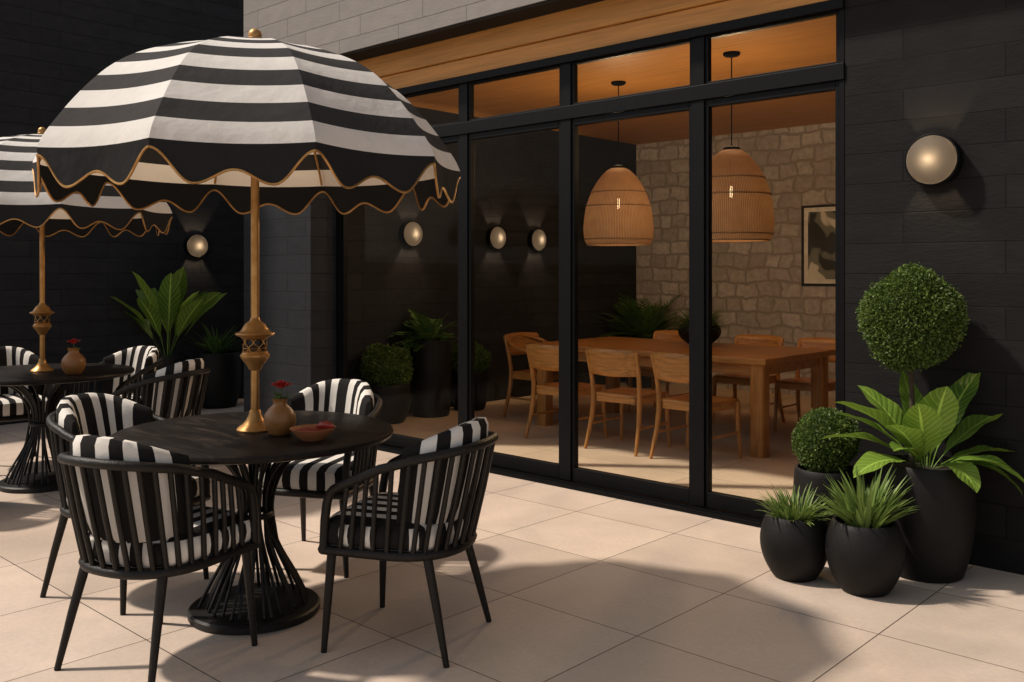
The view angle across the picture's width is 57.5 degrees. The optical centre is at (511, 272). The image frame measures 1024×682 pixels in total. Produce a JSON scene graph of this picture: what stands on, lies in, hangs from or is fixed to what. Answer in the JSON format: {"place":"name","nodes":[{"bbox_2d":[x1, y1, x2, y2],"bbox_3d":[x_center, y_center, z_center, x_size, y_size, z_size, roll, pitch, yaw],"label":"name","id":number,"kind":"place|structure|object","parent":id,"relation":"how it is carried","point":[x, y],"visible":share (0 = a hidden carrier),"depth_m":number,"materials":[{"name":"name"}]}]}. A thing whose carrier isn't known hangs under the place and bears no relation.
{"place":"outdoors","nodes":[
{"label":"outdoors","id":0,"kind":"place"},
{"bbox_2d":[0,398,1023,681],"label":"ground","id":1,"kind":"structure","parent":0,"point":[582,586],"depth_m":3.92,"materials":[{"name":"tile"}]},
{"bbox_2d":[0,346,57,456],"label":"patio chair","id":2,"kind":"object","parent":1,"relation":"on","point":[13,406],"visible":0.36,"depth_m":7.05,"materials":[{"name":"black fabric"}]},
{"bbox_2d":[0,363,134,493],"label":"round table","id":3,"kind":"object","parent":1,"relation":"on","point":[15,377],"visible":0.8,"depth_m":6.21,"materials":[{"name":"black wood"}]},
{"bbox_2d":[61,347,85,374],"bbox_3d":[-2.864,0.579,6.100,0.152,0.172,0.152,0,0,18],"label":"vase","id":4,"kind":"object","parent":3,"relation":"on","point":[73,361],"visible":1,"depth_m":6.05,"materials":[{"name":"ceramic"}]},
{"bbox_2d":[66,339,80,349],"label":"rose","id":5,"kind":"object","parent":4,"relation":"in","point":[73,341],"visible":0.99,"depth_m":6.09,"materials":[{"name":"red plant"}]},
{"bbox_2d":[0,127,172,371],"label":"striped umbrella","id":6,"kind":"object","parent":3,"relation":"on","point":[76,214],"visible":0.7,"depth_m":5.88,"materials":[{"name":"fabric"}]},
{"bbox_2d":[64,346,164,404],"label":"patio chair","id":7,"kind":"object","parent":1,"relation":"on","point":[143,361],"visible":0.34,"depth_m":7.07,"materials":[{"name":"black fabric"}]},
{"bbox_2d":[0,0,243,424],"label":"side wall","id":8,"kind":"structure","parent":1,"relation":"on","point":[56,56],"depth_m":9.39,"materials":[{"name":"black brick"}]},
{"bbox_2d":[183,234,208,257],"bbox_3d":[-3.417,-0.290,10.129,0.119,0.263,0.263,0,0,43],"label":"wall sconce","id":9,"kind":"object","parent":8,"relation":"attached to","point":[195,245],"depth_m":10.08,"materials":[{"name":"gold metal"}]},
{"bbox_2d":[40,393,210,614],"bbox_3d":[-1.778,0.999,4.241,0.632,0.868,0.554,0,0,23],"label":"patio chair","id":10,"kind":"object","parent":1,"relation":"on","point":[102,414],"visible":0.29,"depth_m":4.26,"materials":[{"name":"black fabric"}]},
{"bbox_2d":[54,434,258,681],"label":"patio chair","id":11,"kind":"object","parent":1,"relation":"on","point":[135,513],"visible":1,"depth_m":3.25,"materials":[{"name":"black metal"}]},
{"bbox_2d":[110,358,210,482],"bbox_3d":[-2.319,0.999,6.161,0.632,0.868,0.554,0,0,13],"label":"patio chair","id":12,"kind":"object","parent":1,"relation":"on","point":[176,390],"visible":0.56,"depth_m":5.96,"materials":[{"name":"black fabric"}]},
{"bbox_2d":[110,267,226,367],"bbox_3d":[-3.499,0.686,9.603,1.239,1.487,1.036,0,0,43],"label":"potted banana plant","id":13,"kind":"object","parent":1,"relation":"on","point":[166,307],"visible":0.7,"depth_m":9.47,"materials":[{"name":"green plant"}]},
{"bbox_2d":[186,320,242,408],"bbox_3d":[-3.164,0.961,9.943,0.652,0.937,0.638,0,0,43],"label":"potted spiky plant","id":14,"kind":"object","parent":1,"relation":"on","point":[222,362],"visible":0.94,"depth_m":9.80,"materials":[{"name":"green plant"}]},
{"bbox_2d":[109,410,392,634],"bbox_3d":[-1.085,1.048,3.942,1.160,0.765,1.160,0,0,43],"label":"round table","id":15,"kind":"object","parent":1,"relation":"on","point":[220,608],"visible":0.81,"depth_m":3.84,"materials":[{"name":"wood"}]},
{"bbox_2d":[32,28,460,432],"bbox_3d":[-1.085,-0.182,3.942,1.669,1.695,1.749,0,0,43],"label":"striped umbrella","id":16,"kind":"object","parent":15,"relation":"on","point":[254,121],"visible":0.99,"depth_m":3.36,"materials":[{"name":"fabric"}]},
{"bbox_2d":[263,397,295,435],"bbox_3d":[-0.952,0.590,3.830,0.132,0.150,0.132,0,0,43],"label":"vase","id":17,"kind":"object","parent":15,"relation":"on","point":[279,417],"visible":0.94,"depth_m":3.79,"materials":[{"name":"ceramic"}]},
{"bbox_2d":[269,379,293,398],"bbox_3d":[-0.944,0.514,3.834,0.102,0.152,0.104,0,0,43],"label":"rose","id":18,"kind":"object","parent":17,"relation":"in","point":[280,384],"visible":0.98,"depth_m":3.83,"materials":[{"name":"red plant"}]},
{"bbox_2d":[289,424,335,441],"bbox_3d":[-0.794,0.641,3.720,0.182,0.047,0.182,0,0,43],"label":"bowl","id":19,"kind":"object","parent":15,"relation":"on","point":[309,432],"visible":0.88,"depth_m":3.67,"materials":[{"name":"ceramic"}]},
{"bbox_2d":[315,420,334,428],"bbox_3d":[-0.744,0.606,3.723,0.084,0.034,0.035,0,0,8],"label":"red pepper","id":20,"kind":"object","parent":19,"relation":"on","point":[326,424],"visible":1,"depth_m":3.71,"materials":[{"name":"red food"}]},
{"bbox_2d":[244,193,335,410],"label":"pillar","id":21,"kind":"structure","parent":1,"relation":"on","point":[297,285],"depth_m":8.04,"materials":[{"name":"stone"}]},
{"bbox_2d":[251,379,381,577],"bbox_3d":[-0.944,0.999,4.709,0.554,0.868,0.632,0,0,15],"label":"patio chair","id":22,"kind":"object","parent":1,"relation":"on","point":[314,478],"visible":0.53,"depth_m":4.62,"materials":[{"name":"black fabric"}]},
{"bbox_2d":[318,417,498,667],"bbox_3d":[-0.371,0.999,3.670,0.632,0.868,0.554,0,0,18],"label":"patio chair","id":23,"kind":"object","parent":1,"relation":"on","point":[428,513],"visible":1,"depth_m":3.46,"materials":[{"name":"black metal"}]},
{"bbox_2d":[336,0,844,527],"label":"glazed wall","id":24,"kind":"structure","parent":1,"relation":"on","point":[700,96],"depth_m":5.92,"materials":[{"name":"black metal"}]},
{"bbox_2d":[342,135,458,447],"bbox_3d":[-0.912,0.184,7.536,1.460,2.437,0.050,0,0,43],"label":"door panel","id":25,"kind":"structure","parent":24,"relation":"in","point":[397,440],"depth_m":8.00,"materials":[{"name":"black metal"}]},
{"bbox_2d":[404,85,458,126],"bbox_3d":[-0.912,-1.270,7.536,1.460,0.288,0.040,0,0,43],"label":"transom window","id":26,"kind":"structure","parent":24,"relation":"in","point":[452,87],"depth_m":7.22,"materials":[{"name":"black metal"}]},
{"bbox_2d":[469,121,560,478],"bbox_3d":[0.020,0.184,6.674,0.902,2.437,0.050,0,0,43],"label":"door panel","id":27,"kind":"structure","parent":24,"relation":"in","point":[546,468],"depth_m":6.74,"materials":[{"name":"black metal"}]},
{"bbox_2d":[469,65,560,120],"bbox_3d":[0.020,-1.270,6.674,0.902,0.288,0.040,0,0,43],"label":"transom window","id":28,"kind":"structure","parent":24,"relation":"in","point":[471,85],"depth_m":6.71,"materials":[{"name":"black metal"}]},
{"bbox_2d":[358,0,826,88],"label":"wood fascia","id":29,"kind":"structure","parent":24,"relation":"on","point":[594,25],"depth_m":6.32,"materials":[{"name":"brown wood"}]},
{"bbox_2d":[572,102,691,503],"bbox_3d":[0.761,0.184,5.987,0.940,2.437,0.050,0,0,43],"label":"door panel","id":30,"kind":"structure","parent":24,"relation":"in","point":[658,489],"depth_m":6.04,"materials":[{"name":"black metal"}]},
{"bbox_2d":[572,39,691,104],"bbox_3d":[0.761,-1.270,5.987,0.940,0.288,0.040,0,0,43],"label":"transom window","id":31,"kind":"structure","parent":24,"relation":"in","point":[574,65],"depth_m":6.03,"materials":[{"name":"black metal"}]},
{"bbox_2d":[705,81,838,517],"bbox_3d":[1.475,0.184,5.326,0.828,2.437,0.050,0,0,43],"label":"door panel","id":32,"kind":"structure","parent":24,"relation":"in","point":[715,500],"depth_m":5.51,"materials":[{"name":"black metal"}]},
{"bbox_2d":[705,10,838,83],"bbox_3d":[1.475,-1.270,5.326,0.828,0.288,0.040,0,0,43],"label":"transom window","id":33,"kind":"structure","parent":24,"relation":"in","point":[708,38],"depth_m":5.34,"materials":[{"name":"black metal"}]},
{"bbox_2d":[790,406,861,525],"bbox_3d":[1.617,1.058,4.806,0.356,0.743,0.365,0,0,43],"label":"potted boxwood","id":34,"kind":"object","parent":1,"relation":"on","point":[830,456],"visible":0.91,"depth_m":4.70,"materials":[{"name":"plant"}]},
{"bbox_2d":[808,464,919,597],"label":"potted grass","id":35,"kind":"object","parent":1,"relation":"on","point":[865,548],"depth_m":4.10,"materials":[{"name":"ceramic"}]},
{"bbox_2d":[821,371,1023,583],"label":"potted broadleaf","id":36,"kind":"object","parent":1,"relation":"on","point":[938,528],"visible":0.91,"depth_m":4.30,"materials":[{"name":"plant"}]},
{"bbox_2d":[855,261,969,464],"bbox_3d":[1.925,0.443,4.530,0.508,0.996,0.485,0,0,43],"label":"topiary tree","id":37,"kind":"object","parent":36,"relation":"on","point":[913,317],"visible":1,"depth_m":4.39,"materials":[{"name":"green plant"}]},
{"bbox_2d":[845,0,1023,574],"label":"facade wall","id":38,"kind":"structure","parent":1,"relation":"on","point":[916,69],"depth_m":4.62,"materials":[{"name":"black brick"}]},
{"bbox_2d":[244,0,546,54],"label":"parapet wall","id":39,"kind":"structure","parent":38,"relation":"on","point":[339,27],"depth_m":7.45,"materials":[{"name":"grey brick"}]},
{"bbox_2d":[340,0,604,61],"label":"soffit trim","id":40,"kind":"structure","parent":39,"relation":"attached to","point":[547,7],"depth_m":6.70,"materials":[{"name":"paint"}]},
{"bbox_2d":[904,133,962,185],"bbox_3d":[2.086,-0.560,4.637,0.263,0.263,0.119,0,0,43],"label":"wall sconce","id":41,"kind":"object","parent":38,"relation":"attached to","point":[932,159],"depth_m":4.59,"materials":[{"name":"beige metal"}]},
{"bbox_2d":[392,382,834,504],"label":"floor","id":42,"kind":"structure","parent":0,"point":[745,475],"depth_m":7.88,"materials":[{"name":"tile"}]},
{"bbox_2d":[359,342,413,424],"bbox_3d":[-1.204,1.042,8.901,0.501,0.767,0.547,0,0,43],"label":"potted boxwood","id":43,"kind":"object","parent":42,"relation":"on","point":[386,372],"visible":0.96,"depth_m":8.75,"materials":[{"name":"plant"}]},
{"bbox_2d":[389,308,457,417],"bbox_3d":[-0.836,0.887,9.351,0.713,1.078,0.840,0,0,12],"label":"potted fern","id":44,"kind":"object","parent":42,"relation":"on","point":[431,361],"visible":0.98,"depth_m":9.17,"materials":[{"name":"black ceramic"}]},
{"bbox_2d":[451,341,491,410],"bbox_3d":[-0.439,1.053,9.749,0.449,0.746,0.411,0,0,-10],"label":"potted boxwood","id":45,"kind":"object","parent":42,"relation":"on","point":[483,360],"visible":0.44,"depth_m":9.63,"materials":[{"name":"ceramic"}]},
{"bbox_2d":[348,106,635,412],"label":"room side wall","id":46,"kind":"structure","parent":42,"relation":"on","point":[392,279],"depth_m":10.43,"materials":[{"name":"black paint"}]},
{"bbox_2d":[399,221,422,246],"bbox_3d":[-1.006,-0.390,9.422,0.119,0.263,0.263,0,0,43],"label":"wall sconce","id":47,"kind":"object","parent":46,"relation":"attached to","point":[411,233],"depth_m":9.37,"materials":[{"name":"gold metal"}]},
{"bbox_2d":[486,226,505,249],"bbox_3d":[-0.163,-0.385,10.332,0.119,0.263,0.263,0,0,43],"label":"wall sconce","id":48,"kind":"object","parent":46,"relation":"attached to","point":[495,237],"depth_m":10.27,"materials":[{"name":"gold metal"}]},
{"bbox_2d":[527,229,545,250],"bbox_3d":[0.306,-0.380,10.838,0.119,0.263,0.263,0,0,43],"label":"wall sconce","id":49,"kind":"object","parent":46,"relation":"attached to","point":[536,239],"depth_m":10.78,"materials":[{"name":"gold metal"}]},
{"bbox_2d":[502,332,558,416],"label":"dining chair","id":50,"kind":"object","parent":42,"relation":"on","point":[516,343],"visible":0.53,"depth_m":9.19,"materials":[{"name":"brown wood"}]},
{"bbox_2d":[524,344,606,438],"bbox_3d":[0.456,1.016,8.027,0.515,0.828,0.559,0,0,43],"label":"dining chair","id":51,"kind":"object","parent":42,"relation":"on","point":[543,356],"visible":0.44,"depth_m":7.96,"materials":[{"name":"brown wood"}]},
{"bbox_2d":[584,348,670,455],"bbox_3d":[0.933,1.016,7.585,0.515,0.828,0.559,0,0,42],"label":"dining chair","id":52,"kind":"object","parent":42,"relation":"on","point":[612,362],"visible":0.98,"depth_m":7.45,"materials":[{"name":"brown wood"}]},
{"bbox_2d":[596,284,683,387],"bbox_3d":[1.602,0.776,11.640,1.373,1.299,1.384,0,0,43],"label":"potted fern","id":53,"kind":"object","parent":42,"relation":"on","point":[638,321],"visible":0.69,"depth_m":11.55,"materials":[{"name":"green plant"}]},
{"bbox_2d":[627,330,688,412],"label":"dining chair","id":54,"kind":"object","parent":42,"relation":"on","point":[663,335],"visible":0.23,"depth_m":9.71,"materials":[{"name":"brown wood"}]},
{"bbox_2d":[530,337,834,457],"bbox_3d":[1.476,1.045,8.378,2.400,0.770,1.260,0,0,43],"label":"dining table","id":55,"kind":"object","parent":42,"relation":"on","point":[759,364],"visible":0.69,"depth_m":7.87,"materials":[{"name":"brown wood"}]},
{"bbox_2d":[663,305,731,343],"bbox_3d":[1.683,0.432,8.464,0.670,0.457,0.674,0,0,6],"label":"plant bowl","id":56,"kind":"object","parent":55,"relation":"on","point":[683,330],"visible":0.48,"depth_m":8.37,"materials":[{"name":"plant"}]},
{"bbox_2d":[649,353,741,458],"bbox_3d":[1.401,1.016,7.152,0.515,0.828,0.559,0,0,44],"label":"dining chair","id":57,"kind":"object","parent":42,"relation":"on","point":[671,367],"visible":0.59,"depth_m":7.11,"materials":[{"name":"brown wood"}]},
{"bbox_2d":[636,122,834,398],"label":"stone wall","id":58,"kind":"structure","parent":42,"relation":"on","point":[757,288],"depth_m":11.17,"materials":[{"name":"beige stone"}]},
{"bbox_2d":[801,204,834,285],"bbox_3d":[3.654,-0.310,10.496,0.840,0.920,0.028,0,0,43],"label":"framed print","id":59,"kind":"object","parent":58,"relation":"attached to","point":[818,244],"visible":0.43,"depth_m":10.64,"materials":[{"name":"black metal"}]},
{"bbox_2d":[712,334,784,423],"bbox_3d":[2.248,1.016,8.876,0.515,0.828,0.559,0,0,41],"label":"dining chair","id":60,"kind":"object","parent":42,"relation":"on","point":[735,380],"visible":0.44,"depth_m":8.87,"materials":[{"name":"brown wood"}]},
{"bbox_2d":[773,337,834,430],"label":"dining chair","id":61,"kind":"object","parent":42,"relation":"on","point":[797,383],"visible":0.48,"depth_m":8.53,"materials":[{"name":"brown wood"}]},
{"bbox_2d":[406,15,835,144],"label":"ceiling","id":62,"kind":"structure","parent":0,"point":[796,45],"depth_m":8.50,"materials":[{"name":"brown wood"}]},
{"bbox_2d":[583,81,653,245],"bbox_3d":[0.946,-0.968,8.300,0.624,1.450,0.624,0,0,43],"label":"pendant lamp","id":63,"kind":"object","parent":62,"relation":"hanging from","point":[624,189],"visible":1,"depth_m":8.08,"materials":[{"name":"wicker"}]},
{"bbox_2d":[712,51,774,242],"bbox_3d":[1.694,-0.967,7.200,0.642,1.452,0.642,0,0,43],"label":"pendant lamp","id":64,"kind":"object","parent":62,"relation":"hanging from","point":[740,184],"visible":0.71,"depth_m":6.95,"materials":[{"name":"wicker"}]},
{"bbox_2d":[753,482,833,582],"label":"potted grass","id":65,"kind":"object","parent":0,"point":[792,538],"depth_m":4.29,"materials":[{"name":"ceramic"}]}
]}

